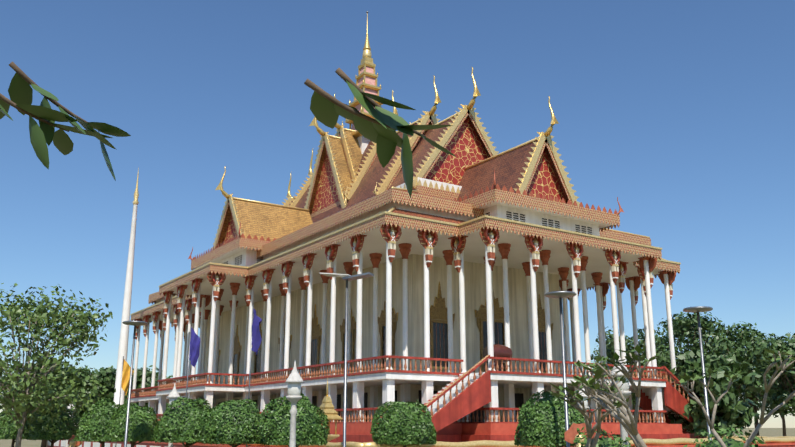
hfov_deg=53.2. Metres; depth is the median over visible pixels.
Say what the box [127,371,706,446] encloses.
temple base
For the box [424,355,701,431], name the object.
temple front stairs
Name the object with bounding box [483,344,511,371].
drum on stand
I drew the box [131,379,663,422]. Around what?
temple piers
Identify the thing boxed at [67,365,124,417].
tree
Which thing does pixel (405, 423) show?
bush
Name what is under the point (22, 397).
feathery tree
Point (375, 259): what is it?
temple columns
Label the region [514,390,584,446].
bush
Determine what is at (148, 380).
tree
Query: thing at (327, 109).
overhanging branch leaves
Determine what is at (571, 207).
temple roof trim
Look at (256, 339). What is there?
flag pole
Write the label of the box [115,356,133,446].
flag pole
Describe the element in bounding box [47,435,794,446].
low wall
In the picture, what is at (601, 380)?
frangipani
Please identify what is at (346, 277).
solar street light
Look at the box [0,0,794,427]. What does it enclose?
sky
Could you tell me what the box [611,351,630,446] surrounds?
ornate lamp post
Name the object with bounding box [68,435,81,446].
naga head statue
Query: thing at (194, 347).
flag pole
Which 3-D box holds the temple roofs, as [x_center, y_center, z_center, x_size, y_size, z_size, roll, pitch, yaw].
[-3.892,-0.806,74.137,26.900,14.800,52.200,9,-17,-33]
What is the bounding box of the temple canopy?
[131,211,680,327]
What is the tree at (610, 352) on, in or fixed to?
on the ground
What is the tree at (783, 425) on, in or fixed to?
on the ground
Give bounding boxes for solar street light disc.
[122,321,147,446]
[545,291,576,446]
[683,306,712,440]
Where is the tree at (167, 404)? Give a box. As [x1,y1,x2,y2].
[154,375,172,409]
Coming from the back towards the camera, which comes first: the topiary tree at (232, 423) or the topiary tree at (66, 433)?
the topiary tree at (66, 433)
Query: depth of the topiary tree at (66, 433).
45.60 m
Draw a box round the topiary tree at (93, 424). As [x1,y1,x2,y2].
[73,398,123,446]
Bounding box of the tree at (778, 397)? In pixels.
[741,332,794,417]
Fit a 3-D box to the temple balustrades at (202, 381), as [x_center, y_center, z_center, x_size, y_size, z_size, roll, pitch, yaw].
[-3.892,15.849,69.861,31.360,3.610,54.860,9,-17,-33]
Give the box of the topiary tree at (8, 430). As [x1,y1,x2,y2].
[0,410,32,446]
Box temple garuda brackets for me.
[134,223,675,340]
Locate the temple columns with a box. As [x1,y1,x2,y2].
[132,226,675,392]
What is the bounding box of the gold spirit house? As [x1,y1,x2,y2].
[316,377,342,441]
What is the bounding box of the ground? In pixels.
[0,428,794,446]
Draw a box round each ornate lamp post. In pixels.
[65,404,74,446]
[167,384,179,446]
[285,361,303,446]
[576,384,588,421]
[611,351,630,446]
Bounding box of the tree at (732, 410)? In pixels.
[667,350,770,437]
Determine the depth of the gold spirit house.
38.08 m
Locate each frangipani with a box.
[550,360,629,446]
[563,344,661,446]
[587,355,638,446]
[676,347,794,446]
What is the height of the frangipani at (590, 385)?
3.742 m
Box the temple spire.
[345,11,383,153]
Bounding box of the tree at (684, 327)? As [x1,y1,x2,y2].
[644,311,729,379]
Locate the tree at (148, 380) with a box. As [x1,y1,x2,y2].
[112,365,161,406]
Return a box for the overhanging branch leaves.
[0,61,455,197]
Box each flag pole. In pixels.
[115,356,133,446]
[182,325,199,446]
[246,306,261,446]
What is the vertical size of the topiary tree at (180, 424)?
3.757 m
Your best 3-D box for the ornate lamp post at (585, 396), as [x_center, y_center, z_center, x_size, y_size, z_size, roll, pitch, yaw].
[8.675,9.556,36.886,0.665,4.400,0.665,-9,-17,33]
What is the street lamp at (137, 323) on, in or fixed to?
on the ground
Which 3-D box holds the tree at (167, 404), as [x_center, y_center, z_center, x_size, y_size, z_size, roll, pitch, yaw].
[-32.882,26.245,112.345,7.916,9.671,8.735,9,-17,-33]
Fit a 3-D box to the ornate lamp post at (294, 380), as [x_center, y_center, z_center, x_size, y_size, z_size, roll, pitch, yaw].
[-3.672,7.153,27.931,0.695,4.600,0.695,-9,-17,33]
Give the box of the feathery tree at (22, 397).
[0,283,115,446]
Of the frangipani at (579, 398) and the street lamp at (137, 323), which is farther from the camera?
the street lamp at (137, 323)
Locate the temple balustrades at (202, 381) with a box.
[131,355,673,423]
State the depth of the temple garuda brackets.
52.39 m
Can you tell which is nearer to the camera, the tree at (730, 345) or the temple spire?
the temple spire
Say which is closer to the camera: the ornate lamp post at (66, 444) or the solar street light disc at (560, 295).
the solar street light disc at (560, 295)
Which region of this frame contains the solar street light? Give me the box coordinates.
[320,272,373,446]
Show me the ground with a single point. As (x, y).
(771, 432)
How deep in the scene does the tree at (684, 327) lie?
113.95 m
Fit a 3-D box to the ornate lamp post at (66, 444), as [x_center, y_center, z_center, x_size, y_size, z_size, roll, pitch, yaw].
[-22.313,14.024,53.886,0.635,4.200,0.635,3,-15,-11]
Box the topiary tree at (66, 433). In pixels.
[26,403,79,446]
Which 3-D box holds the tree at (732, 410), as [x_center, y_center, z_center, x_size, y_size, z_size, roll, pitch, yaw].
[21.440,12.180,53.299,6.175,7.569,6.554,2,-15,-9]
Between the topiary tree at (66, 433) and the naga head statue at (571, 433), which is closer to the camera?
the naga head statue at (571, 433)
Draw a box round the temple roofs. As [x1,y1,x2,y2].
[156,115,614,303]
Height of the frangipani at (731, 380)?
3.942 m
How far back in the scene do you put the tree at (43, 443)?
84.74 m
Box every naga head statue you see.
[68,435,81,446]
[565,423,594,446]
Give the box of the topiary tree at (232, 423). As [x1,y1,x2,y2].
[199,398,260,446]
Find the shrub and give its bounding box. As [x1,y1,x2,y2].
[570,422,765,446]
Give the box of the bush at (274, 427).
[259,393,329,446]
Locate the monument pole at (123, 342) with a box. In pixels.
[114,168,138,407]
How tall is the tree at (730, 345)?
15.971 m
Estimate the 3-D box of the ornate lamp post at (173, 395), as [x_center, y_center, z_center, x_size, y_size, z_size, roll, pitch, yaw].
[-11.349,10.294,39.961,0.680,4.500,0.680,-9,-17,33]
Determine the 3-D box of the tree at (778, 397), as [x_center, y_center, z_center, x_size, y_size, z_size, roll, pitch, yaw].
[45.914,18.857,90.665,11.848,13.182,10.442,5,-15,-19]
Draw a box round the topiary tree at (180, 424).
[154,396,211,446]
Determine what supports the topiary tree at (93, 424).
on the ground
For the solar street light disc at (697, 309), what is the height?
7.100 m
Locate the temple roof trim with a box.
[148,67,665,305]
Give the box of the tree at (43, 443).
[30,358,89,446]
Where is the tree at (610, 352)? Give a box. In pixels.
[590,326,678,415]
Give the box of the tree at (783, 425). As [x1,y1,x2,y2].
[753,346,794,435]
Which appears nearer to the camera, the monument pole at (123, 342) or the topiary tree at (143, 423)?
the topiary tree at (143, 423)
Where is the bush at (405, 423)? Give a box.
[370,399,436,446]
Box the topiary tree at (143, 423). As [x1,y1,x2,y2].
[105,402,158,446]
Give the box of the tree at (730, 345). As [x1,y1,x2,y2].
[698,321,794,435]
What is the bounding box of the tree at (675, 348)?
[641,342,679,377]
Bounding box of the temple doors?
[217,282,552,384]
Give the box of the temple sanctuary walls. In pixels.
[204,254,561,384]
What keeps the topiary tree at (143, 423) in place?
on the ground

